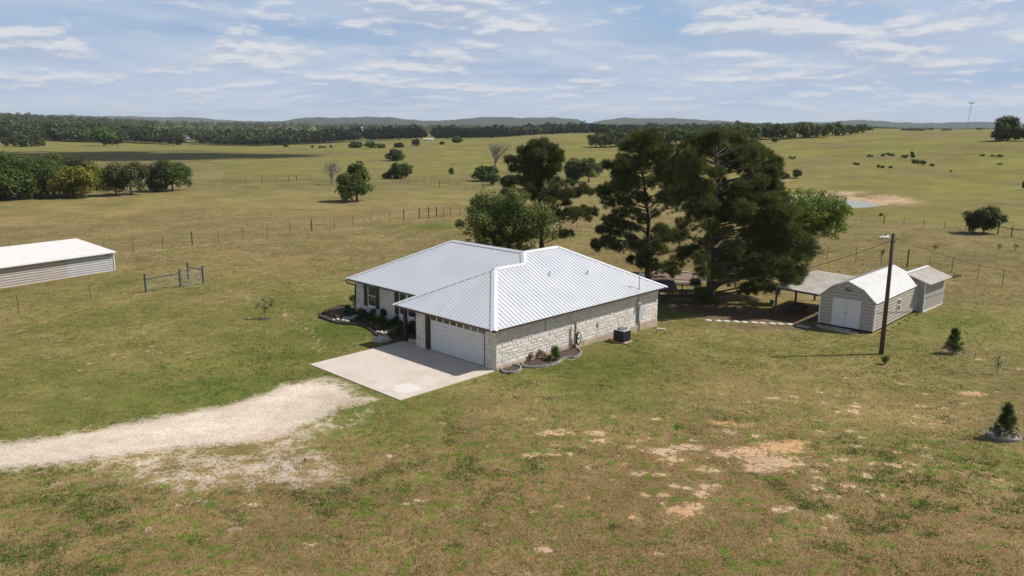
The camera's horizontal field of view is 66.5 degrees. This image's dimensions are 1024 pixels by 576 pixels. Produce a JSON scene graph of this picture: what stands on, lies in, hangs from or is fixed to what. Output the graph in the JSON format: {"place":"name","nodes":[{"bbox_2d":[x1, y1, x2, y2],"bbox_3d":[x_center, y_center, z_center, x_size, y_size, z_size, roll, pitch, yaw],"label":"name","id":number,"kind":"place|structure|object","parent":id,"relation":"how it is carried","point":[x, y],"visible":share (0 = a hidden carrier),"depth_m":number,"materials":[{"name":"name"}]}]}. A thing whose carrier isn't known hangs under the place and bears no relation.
{"place":"outdoors","nodes":[
{"label":"outdoors","id":0,"kind":"place"},
{"bbox_2d":[0,379,379,470],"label":"gravel track","id":1,"kind":"structure","parent":0,"point":[273,414],"depth_m":33.60,"materials":[{"name":"beige gravel"}]},
{"bbox_2d":[310,342,495,400],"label":"driveway","id":2,"kind":"structure","parent":0,"point":[399,371],"depth_m":41.92,"materials":[{"name":"concrete"}]},
{"bbox_2d":[0,120,1023,575],"bbox_3d":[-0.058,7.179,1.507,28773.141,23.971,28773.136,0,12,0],"label":"ground","id":3,"kind":"structure","parent":0,"point":[224,190],"depth_m":39.12,"materials":[{"name":"green plant"}]},
{"bbox_2d":[0,148,21,199],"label":"pasture tree","id":4,"kind":"object","parent":3,"relation":"on","point":[6,169],"visible":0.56,"depth_m":133.09,"materials":[{"name":"green plant"}]},
{"bbox_2d":[0,132,46,146],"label":"pasture tree","id":5,"kind":"object","parent":3,"relation":"on","point":[24,140],"visible":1,"depth_m":442.41,"materials":[{"name":"green plant"}]},
{"bbox_2d":[0,152,56,199],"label":"pasture tree","id":6,"kind":"object","parent":3,"relation":"on","point":[28,180],"visible":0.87,"depth_m":135.19,"materials":[{"name":"green plant"}]},
{"bbox_2d":[21,152,79,195],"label":"pasture tree","id":7,"kind":"object","parent":3,"relation":"on","point":[58,164],"visible":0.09,"depth_m":140.02,"materials":[{"name":"green plant"}]},
{"bbox_2d":[0,238,115,287],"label":"long shed","id":8,"kind":"structure","parent":3,"relation":"on","point":[25,264],"depth_m":67.25,"materials":[{"name":"beige metal"}]},
{"bbox_2d":[1,275,140,312],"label":"wire fence","id":9,"kind":"object","parent":3,"relation":"on","point":[66,292],"visible":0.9,"depth_m":57.47,"materials":[{"name":"grey metal"}]},
{"bbox_2d":[58,155,96,169],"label":"pasture tree","id":10,"kind":"object","parent":3,"relation":"on","point":[72,161],"visible":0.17,"depth_m":153.42,"materials":[{"name":"green plant"}]},
{"bbox_2d":[46,163,112,197],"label":"pasture tree","id":11,"kind":"object","parent":3,"relation":"on","point":[64,183],"visible":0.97,"depth_m":136.87,"materials":[{"name":"plant"}]},
{"bbox_2d":[83,126,116,145],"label":"pasture tree","id":12,"kind":"object","parent":3,"relation":"on","point":[103,135],"visible":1,"depth_m":497.49,"materials":[{"name":"green plant"}]},
{"bbox_2d":[114,133,125,145],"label":"pasture tree","id":13,"kind":"object","parent":3,"relation":"on","point":[120,139],"visible":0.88,"depth_m":503.99,"materials":[{"name":"green plant"}]},
{"bbox_2d":[102,160,150,194],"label":"pasture tree","id":14,"kind":"object","parent":3,"relation":"on","point":[120,177],"visible":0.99,"depth_m":141.44,"materials":[{"name":"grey plant"}]},
{"bbox_2d":[144,162,160,191],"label":"pasture tree","id":15,"kind":"object","parent":3,"relation":"on","point":[151,168],"visible":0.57,"depth_m":149.78,"materials":[{"name":"grey plant"}]},
{"bbox_2d":[145,176,181,191],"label":"pasture tree","id":16,"kind":"object","parent":3,"relation":"on","point":[151,183],"visible":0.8,"depth_m":148.97,"materials":[{"name":"green plant"}]},
{"bbox_2d":[146,159,192,190],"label":"pasture tree","id":17,"kind":"object","parent":3,"relation":"on","point":[178,171],"visible":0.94,"depth_m":149.61,"materials":[{"name":"green plant"}]},
{"bbox_2d":[143,262,203,292],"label":"yard gate","id":18,"kind":"structure","parent":3,"relation":"on","point":[188,276],"depth_m":63.47,"materials":[{"name":"grey metal"}]},
{"bbox_2d":[163,132,185,145],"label":"pasture tree","id":19,"kind":"object","parent":3,"relation":"on","point":[176,138],"visible":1,"depth_m":528.27,"materials":[{"name":"green plant"}]},
{"bbox_2d":[103,208,419,251],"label":"wire fence","id":20,"kind":"object","parent":3,"relation":"on","point":[266,226],"visible":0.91,"depth_m":91.42,"materials":[{"name":"metal"}]},
{"bbox_2d":[254,298,274,318],"bbox_3d":[-16.666,1.433,52.713,1.455,1.547,0.653,0,12,0],"label":"sapling","id":21,"kind":"object","parent":3,"relation":"on","point":[266,307],"visible":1,"depth_m":52.67,"materials":[{"name":"green plant"}]},
{"bbox_2d":[47,174,489,195],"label":"wire fence","id":22,"kind":"object","parent":3,"relation":"on","point":[314,177],"visible":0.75,"depth_m":168.31,"materials":[{"name":"metal"}]},
{"bbox_2d":[321,159,341,184],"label":"bare tree","id":23,"kind":"object","parent":3,"relation":"on","point":[330,169],"visible":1,"depth_m":170.43,"materials":[{"name":"plant"}]},
{"bbox_2d":[335,172,375,201],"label":"pasture tree","id":24,"kind":"object","parent":3,"relation":"on","point":[348,187],"visible":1,"depth_m":132.49,"materials":[{"name":"green plant"}]},
{"bbox_2d":[348,141,362,147],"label":"pasture tree","id":25,"kind":"object","parent":3,"relation":"on","point":[354,144],"visible":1,"depth_m":362.85,"materials":[{"name":"green plant"}]},
{"bbox_2d":[346,160,371,200],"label":"pasture tree","id":26,"kind":"object","parent":3,"relation":"on","point":[357,169],"visible":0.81,"depth_m":134.10,"materials":[{"name":"green plant"}]},
{"bbox_2d":[319,305,415,341],"bbox_3d":[-9.621,2.387,51.675,3.033,0.298,10.997,-10,16,-41],"label":"flower bed","id":27,"kind":"object","parent":3,"relation":"on","point":[340,309],"visible":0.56,"depth_m":51.87,"materials":[{"name":"soil"}]},
{"bbox_2d":[359,309,369,320],"bbox_3d":[-9.852,1.845,52.191,0.825,0.838,0.630,6,13,24],"label":"shrub","id":28,"kind":"object","parent":27,"relation":"on","point":[364,313],"visible":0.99,"depth_m":52.09,"materials":[{"name":"green plant"}]},
{"bbox_2d":[376,315,384,322],"bbox_3d":[-8.538,2.139,50.984,0.548,0.746,0.745,-5,13,-26],"label":"shrub","id":29,"kind":"object","parent":27,"relation":"on","point":[381,319],"visible":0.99,"depth_m":50.85,"materials":[{"name":"green plant"}]},
{"bbox_2d":[363,141,376,147],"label":"pasture tree","id":30,"kind":"object","parent":3,"relation":"on","point":[370,144],"visible":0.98,"depth_m":359.37,"materials":[{"name":"green plant"}]},
{"bbox_2d":[372,335,392,342],"bbox_3d":[-7.865,3.150,47.318,1.262,0.573,0.755,0,12,0],"label":"boulder","id":31,"kind":"object","parent":3,"relation":"on","point":[381,339],"visible":0.89,"depth_m":47.08,"materials":[{"name":"stone"}]},
{"bbox_2d":[384,148,405,160],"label":"pasture tree","id":32,"kind":"object","parent":3,"relation":"on","point":[395,154],"visible":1,"depth_m":277.71,"materials":[{"name":"green plant"}]},
{"bbox_2d":[387,162,412,178],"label":"pasture tree","id":33,"kind":"object","parent":3,"relation":"on","point":[402,170],"visible":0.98,"depth_m":191.52,"materials":[{"name":"green plant"}]},
{"bbox_2d":[412,139,419,145],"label":"pasture tree","id":34,"kind":"object","parent":3,"relation":"on","point":[416,142],"visible":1,"depth_m":370.05,"materials":[{"name":"green plant"}]},
{"bbox_2d":[452,136,463,142],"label":"pasture tree","id":35,"kind":"object","parent":3,"relation":"on","point":[457,139],"visible":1,"depth_m":410.38,"materials":[{"name":"green plant"}]},
{"bbox_2d":[471,164,498,180],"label":"pasture tree","id":36,"kind":"object","parent":3,"relation":"on","point":[481,171],"visible":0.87,"depth_m":186.35,"materials":[{"name":"green plant"}]},
{"bbox_2d":[483,173,500,184],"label":"pasture tree","id":37,"kind":"object","parent":3,"relation":"on","point":[493,177],"visible":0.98,"depth_m":175.12,"materials":[{"name":"green plant"}]},
{"bbox_2d":[0,112,994,144],"bbox_3d":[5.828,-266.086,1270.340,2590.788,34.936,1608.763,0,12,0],"label":"forest","id":38,"kind":"object","parent":3,"relation":"on","point":[135,130],"visible":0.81,"depth_m":691.93,"materials":[{"name":"green plant"}]},
{"bbox_2d":[487,139,511,167],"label":"bare tree","id":39,"kind":"object","parent":3,"relation":"on","point":[495,150],"visible":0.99,"depth_m":205.83,"materials":[{"name":"plant"}]},
{"bbox_2d":[345,240,667,370],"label":"stone house","id":40,"kind":"structure","parent":3,"relation":"on","point":[493,308],"depth_m":47.08,"materials":[{"name":"white metal"}]},
{"bbox_2d":[367,285,375,307],"bbox_3d":[-9.520,0.568,53.077,0.980,1.500,0.120,12,16,43],"label":"window","id":41,"kind":"structure","parent":40,"relation":"in","point":[371,290],"depth_m":53.14,"materials":[{"name":"white glass"}]},
{"bbox_2d":[399,293,414,319],"bbox_3d":[-6.783,1.145,50.507,1.680,1.530,0.120,12,16,43],"label":"window","id":42,"kind":"structure","parent":40,"relation":"in","point":[410,314],"depth_m":50.57,"materials":[{"name":"white"}]},
{"bbox_2d":[430,316,483,365],"bbox_3d":[-3.092,2.917,43.996,4.570,2.100,0.070,12,16,43],"label":"garage door","id":43,"kind":"structure","parent":40,"relation":"in","point":[464,342],"depth_m":43.92,"materials":[{"name":"white paint"}]},
{"bbox_2d":[454,186,561,250],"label":"broadleaf tree","id":44,"kind":"object","parent":3,"relation":"on","point":[505,222],"visible":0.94,"depth_m":75.71,"materials":[{"name":"green plant"}]},
{"bbox_2d":[501,364,521,373],"bbox_3d":[-0.036,4.428,42.127,1.148,0.298,1.431,0,12,0],"label":"flower bed","id":45,"kind":"object","parent":3,"relation":"on","point":[514,368],"visible":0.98,"depth_m":42.04,"materials":[{"name":"grey stone"}]},
{"bbox_2d":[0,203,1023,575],"bbox_3d":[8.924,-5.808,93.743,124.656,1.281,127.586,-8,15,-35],"label":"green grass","id":46,"kind":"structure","parent":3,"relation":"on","point":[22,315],"depth_m":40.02,"materials":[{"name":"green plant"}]},
{"bbox_2d":[0,344,1023,575],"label":"weed clumps","id":47,"kind":"object","parent":3,"relation":"on","point":[54,544],"visible":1,"depth_m":27.93,"materials":[{"name":"green plant"}]},
{"bbox_2d":[498,136,599,247],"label":"pine tree","id":48,"kind":"object","parent":3,"relation":"on","point":[529,162],"visible":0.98,"depth_m":82.06,"materials":[{"name":"green plant"}]},
{"bbox_2d":[521,347,581,368],"bbox_3d":[2.442,3.997,44.326,1.839,0.297,5.094,10,15,37],"label":"flower bed","id":49,"kind":"object","parent":3,"relation":"on","point":[569,353],"visible":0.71,"depth_m":43.86,"materials":[{"name":"brown soil"}]},
{"bbox_2d":[538,349,546,357],"bbox_3d":[1.712,3.724,44.103,0.589,0.580,0.400,6,13,23],"label":"reddish plant","id":50,"kind":"object","parent":49,"relation":"on","point":[541,351],"visible":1,"depth_m":44.05,"materials":[{"name":"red plant"}]},
{"bbox_2d":[549,345,561,358],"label":"ornamental grass","id":51,"kind":"object","parent":49,"relation":"on","point":[554,350],"depth_m":43.72,"materials":[{"name":"green plant"}]},
{"bbox_2d":[574,321,581,347],"bbox_3d":[3.918,2.892,46.258,0.250,1.880,0.489,12,16,43],"label":"hose post","id":52,"kind":"object","parent":49,"relation":"on","point":[576,333],"visible":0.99,"depth_m":46.12,"materials":[{"name":"brown wood"}]},
{"bbox_2d":[563,157,584,181],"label":"pasture tree","id":53,"kind":"object","parent":3,"relation":"on","point":[572,168],"visible":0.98,"depth_m":183.34,"materials":[{"name":"green plant"}]},
{"bbox_2d":[579,157,597,181],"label":"pasture tree","id":54,"kind":"object","parent":3,"relation":"on","point":[588,165],"visible":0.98,"depth_m":181.89,"materials":[{"name":"green plant"}]},
{"bbox_2d":[586,133,600,146],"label":"pasture tree","id":55,"kind":"object","parent":3,"relation":"on","point":[592,139],"visible":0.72,"depth_m":342.58,"materials":[{"name":"green plant"}]},
{"bbox_2d":[594,162,603,174],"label":"pasture tree","id":56,"kind":"object","parent":3,"relation":"on","point":[598,169],"visible":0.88,"depth_m":198.90,"materials":[{"name":"green plant"}]},
{"bbox_2d":[596,126,610,135],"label":"pasture tree","id":57,"kind":"object","parent":3,"relation":"on","point":[604,129],"visible":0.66,"depth_m":404.84,"materials":[{"name":"green plant"}]},
{"bbox_2d":[596,135,614,147],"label":"pasture tree","id":58,"kind":"object","parent":3,"relation":"on","point":[601,141],"visible":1,"depth_m":337.17,"materials":[{"name":"green plant"}]},
{"bbox_2d":[602,133,616,146],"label":"pasture tree","id":59,"kind":"object","parent":3,"relation":"on","point":[609,135],"visible":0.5,"depth_m":339.65,"materials":[{"name":"green plant"}]},
{"bbox_2d":[611,327,632,342],"bbox_3d":[6.802,2.960,48.224,0.960,1.021,0.960,12,16,43],"label":"air conditioner","id":60,"kind":"object","parent":3,"relation":"on","point":[622,334],"visible":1,"depth_m":47.97,"materials":[{"name":"metal"}]},
{"bbox_2d":[589,127,692,279],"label":"pine tree","id":61,"kind":"object","parent":3,"relation":"on","point":[647,146],"visible":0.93,"depth_m":67.00,"materials":[{"name":"green plant"}]},
{"bbox_2d":[655,125,665,133],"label":"pasture tree","id":62,"kind":"object","parent":3,"relation":"on","point":[660,128],"visible":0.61,"depth_m":414.96,"materials":[{"name":"green plant"}]},
{"bbox_2d":[661,131,669,142],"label":"pasture tree","id":63,"kind":"object","parent":3,"relation":"on","point":[665,137],"visible":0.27,"depth_m":329.58,"materials":[{"name":"green plant"}]},
{"bbox_2d":[642,271,705,283],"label":"flower bed","id":64,"kind":"object","parent":3,"relation":"on","point":[685,276],"visible":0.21,"depth_m":70.41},
{"bbox_2d":[667,128,681,144],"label":"pasture tree","id":65,"kind":"object","parent":3,"relation":"on","point":[675,133],"visible":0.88,"depth_m":327.47,"materials":[{"name":"green plant"}]},
{"bbox_2d":[653,280,699,303],"bbox_3d":[12.851,0.404,61.205,3.683,1.500,2.793,0,12,0],"label":"animal pen","id":66,"kind":"object","parent":3,"relation":"on","point":[671,285],"visible":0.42,"depth_m":60.73,"materials":[{"name":"black metal"}]},
{"bbox_2d":[677,130,694,142],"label":"pasture tree","id":67,"kind":"object","parent":3,"relation":"on","point":[684,133],"visible":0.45,"depth_m":324.13,"materials":[{"name":"green plant"}]},
{"bbox_2d":[729,124,749,131],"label":"pasture tree","id":68,"kind":"object","parent":3,"relation":"on","point":[732,128],"visible":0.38,"depth_m":320.40,"materials":[{"name":"green plant"}]},
{"bbox_2d":[661,126,821,307],"bbox_3d":[17.314,-5.313,59.410,11.802,13.894,12.888,0,12,0],"label":"pine tree","id":69,"kind":"object","parent":3,"relation":"on","point":[779,235],"visible":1,"depth_m":56.95,"materials":[{"name":"green plant"}]},
{"bbox_2d":[461,207,1021,286],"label":"wire fence","id":70,"kind":"object","parent":3,"relation":"on","point":[884,261],"visible":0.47,"depth_m":75.68,"materials":[{"name":"metal"}]},
{"bbox_2d":[741,125,757,138],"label":"pasture tree","id":71,"kind":"object","parent":3,"relation":"on","point":[750,127],"visible":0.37,"depth_m":320.85,"materials":[{"name":"green plant"}]},
{"bbox_2d":[749,125,761,138],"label":"pasture tree","id":72,"kind":"object","parent":3,"relation":"on","point":[757,129],"visible":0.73,"depth_m":322.57,"materials":[{"name":"green plant"}]},
{"bbox_2d":[759,125,769,139],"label":"pasture tree","id":73,"kind":"object","parent":3,"relation":"on","point":[764,130],"visible":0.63,"depth_m":330.84,"materials":[{"name":"green plant"}]},
{"bbox_2d":[765,123,784,139],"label":"pasture tree","id":74,"kind":"object","parent":3,"relation":"on","point":[776,130],"visible":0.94,"depth_m":328.30,"materials":[{"name":"green plant"}]},
{"bbox_2d":[779,124,797,138],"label":"pasture tree","id":75,"kind":"object","parent":3,"relation":"on","point":[788,130],"visible":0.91,"depth_m":328.69,"materials":[{"name":"green plant"}]},
{"bbox_2d":[792,169,802,177],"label":"pasture tree","id":76,"kind":"object","parent":3,"relation":"on","point":[796,173],"visible":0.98,"depth_m":169.62,"materials":[{"name":"green plant"}]},
{"bbox_2d":[788,302,808,310],"bbox_3d":[21.388,1.456,58.338,1.423,0.847,0.940,-5,13,-26],"label":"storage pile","id":77,"kind":"object","parent":3,"relation":"on","point":[796,306],"visible":0.84,"depth_m":58.03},
{"bbox_2d":[791,123,805,137],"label":"pasture tree","id":78,"kind":"object","parent":3,"relation":"on","point":[799,129],"visible":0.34,"depth_m":334.45,"materials":[{"name":"green plant"}]},
{"bbox_2d":[796,121,816,137],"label":"pasture tree","id":79,"kind":"object","parent":3,"relation":"on","point":[806,127],"visible":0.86,"depth_m":335.38,"materials":[{"name":"green plant"}]},
{"bbox_2d":[772,187,854,240],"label":"broadleaf tree","id":80,"kind":"object","parent":3,"relation":"on","point":[815,215],"visible":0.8,"depth_m":83.75,"materials":[{"name":"green plant"}]},
{"bbox_2d":[774,270,854,316],"bbox_3d":[22.552,0.571,57.980,3.184,2.544,7.604,11,16,40],"label":"carport","id":81,"kind":"object","parent":3,"relation":"on","point":[816,283],"visible":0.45,"depth_m":57.06,"materials":[{"name":"white metal"}]},
{"bbox_2d":[810,125,827,137],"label":"pasture tree","id":82,"kind":"object","parent":3,"relation":"on","point":[819,129],"visible":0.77,"depth_m":338.73,"materials":[{"name":"green plant"}]},
{"bbox_2d":[817,123,836,136],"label":"pasture tree","id":83,"kind":"object","parent":3,"relation":"on","point":[832,127],"visible":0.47,"depth_m":343.45,"materials":[{"name":"green plant"}]},
{"bbox_2d":[826,121,845,135],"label":"pasture tree","id":84,"kind":"object","parent":3,"relation":"on","point":[839,126],"visible":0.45,"depth_m":359.57,"materials":[{"name":"green plant"}]},
{"bbox_2d":[831,124,851,135],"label":"pasture tree","id":85,"kind":"object","parent":3,"relation":"on","point":[847,128],"visible":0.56,"depth_m":362.38,"materials":[{"name":"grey plant"}]},
{"bbox_2d":[855,125,865,132],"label":"pasture tree","id":86,"kind":"object","parent":3,"relation":"on","point":[862,129],"visible":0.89,"depth_m":381.63,"materials":[{"name":"green plant"}]},
{"bbox_2d":[818,265,918,332],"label":"barn shed","id":87,"kind":"structure","parent":3,"relation":"on","point":[859,306],"depth_m":52.97,"materials":[{"name":"beige metal"}]},
{"bbox_2d":[832,298,846,325],"bbox_3d":[22.139,1.614,52.812,0.860,1.760,0.112,11,16,42],"label":"door","id":88,"kind":"structure","parent":87,"relation":"in","point":[839,307],"depth_m":52.81,"materials":[{"name":"white paint"}]},
{"bbox_2d":[845,300,860,327],"bbox_3d":[22.780,1.742,52.223,0.860,1.760,0.112,11,16,42],"label":"door","id":89,"kind":"structure","parent":87,"relation":"in","point":[853,307],"depth_m":52.22,"materials":[{"name":"white paint"}]},
{"bbox_2d":[896,298,900,311],"bbox_3d":[27.098,1.184,54.707,0.045,0.900,0.700,11,16,42],"label":"window","id":90,"kind":"structure","parent":87,"relation":"in","point":[898,305],"depth_m":54.65,"materials":[{"name":"white"}]},
{"bbox_2d":[881,355,889,363],"bbox_3d":[21.076,4.057,44.020,0.507,0.588,0.556,0,12,0],"label":"shrub","id":91,"kind":"object","parent":3,"relation":"on","point":[884,359],"visible":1,"depth_m":43.92,"materials":[{"name":"green plant"}]},
{"bbox_2d":[876,233,896,354],"bbox_3d":[21.440,0.559,45.434,1.344,7.516,0.315,-3,12,-15],"label":"utility pole","id":92,"kind":"object","parent":3,"relation":"on","point":[885,315],"visible":0.98,"depth_m":45.47,"materials":[{"name":"wood"}]},
{"bbox_2d":[644,241,888,280],"bbox_3d":[14.991,-1.702,47.560,14.237,3.158,0.034,5,13,19],"label":"power line","id":93,"kind":"object","parent":92,"relation":"attached to","point":[768,275],"visible":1,"depth_m":47.61,"materials":[{"name":"metal"}]},
{"bbox_2d":[895,238,1011,271],"bbox_3d":[37.212,-2.153,62.092,0.030,8.205,45.168,11,16,41],"label":"power line","id":94,"kind":"object","parent":92,"relation":"attached to","point":[947,256],"visible":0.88,"depth_m":53.27,"materials":[{"name":"metal"}]},
{"bbox_2d":[854,215,998,234],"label":"wire fence","id":95,"kind":"object","parent":3,"relation":"on","point":[929,225],"visible":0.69,"depth_m":105.63,"materials":[{"name":"metal"}]},
{"bbox_2d":[905,265,951,312],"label":"garden shed","id":96,"kind":"structure","parent":3,"relation":"on","point":[929,280],"depth_m":58.20,"materials":[{"name":"white"}]},
{"bbox_2d":[942,327,965,354],"bbox_3d":[26.234,3.119,46.351,1.254,1.802,1.255,0,12,0],"label":"young conifer","id":97,"kind":"object","parent":3,"relation":"on","point":[953,342],"visible":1,"depth_m":46.21,"materials":[{"name":"green plant"}]},
{"bbox_2d":[963,211,982,233],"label":"pasture tree","id":98,"kind":"object","parent":3,"relation":"on","point":[972,224],"visible":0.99,"depth_m":97.85,"materials":[{"name":"green plant"}]},
{"bbox_2d":[961,205,1009,232],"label":"pasture tree","id":99,"kind":"object","parent":3,"relation":"on","point":[991,217],"visible":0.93,"depth_m":97.20,"materials":[{"name":"green plant"}]},
{"bbox_2d":[989,130,1014,140],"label":"pasture tree","id":100,"kind":"object","parent":3,"relation":"on","point":[1007,134],"visible":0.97,"depth_m":237.26,"materials":[{"name":"green plant"}]},
{"bbox_2d":[982,417,1023,444],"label":"wire cage","id":101,"kind":"object","parent":3,"relation":"on","point":[1003,430],"visible":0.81,"depth_m":33.22,"materials":[{"name":"metal"}]},
{"bbox_2d":[986,429,1021,442],"bbox_3d":[21.139,6.415,33.541,1.330,0.273,1.210,0,12,0],"label":"ring","id":102,"kind":"object","parent":3,"relation":"on","point":[1001,438],"visible":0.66,"depth_m":33.26,"materials":[{"name":"grey stone"}]},
{"bbox_2d":[988,401,1019,438],"bbox_3d":[21.078,5.655,33.221,1.235,1.792,1.272,0,12,0],"label":"young conifer","id":103,"kind":"object","parent":102,"relation":"in","point":[1005,420],"visible":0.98,"depth_m":33.13,"materials":[{"name":"green plant"}]},
{"bbox_2d":[991,115,1021,140],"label":"pasture tree","id":104,"kind":"object","parent":3,"relation":"on","point":[1004,123],"visible":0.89,"depth_m":237.52,"materials":[{"name":"green plant"}]},
{"bbox_2d":[1015,125,1023,138],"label":"pasture tree","id":105,"kind":"object","parent":3,"relation":"on","point":[1020,133],"visible":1,"depth_m":234.73,"materials":[{"name":"green plant"}]},
{"bbox_2d":[0,0,1023,123],"label":"sky","id":106,"kind":"structure","parent":0,"point":[589,61],"materials":[{"name":"blue"}]},
{"bbox_2d":[13,114,1023,128],"bbox_3d":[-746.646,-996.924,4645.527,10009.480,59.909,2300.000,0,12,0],"label":"hills","id":107,"kind":"structure","parent":0,"point":[489,121],"depth_m":3973.02,"materials":[{"name":"green plant"}]},
{"bbox_2d":[791,197,876,207],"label":"water","id":108,"kind":"structure","parent":0,"point":[856,204],"depth_m":139.74,"materials":[{"name":"grey liquid"}]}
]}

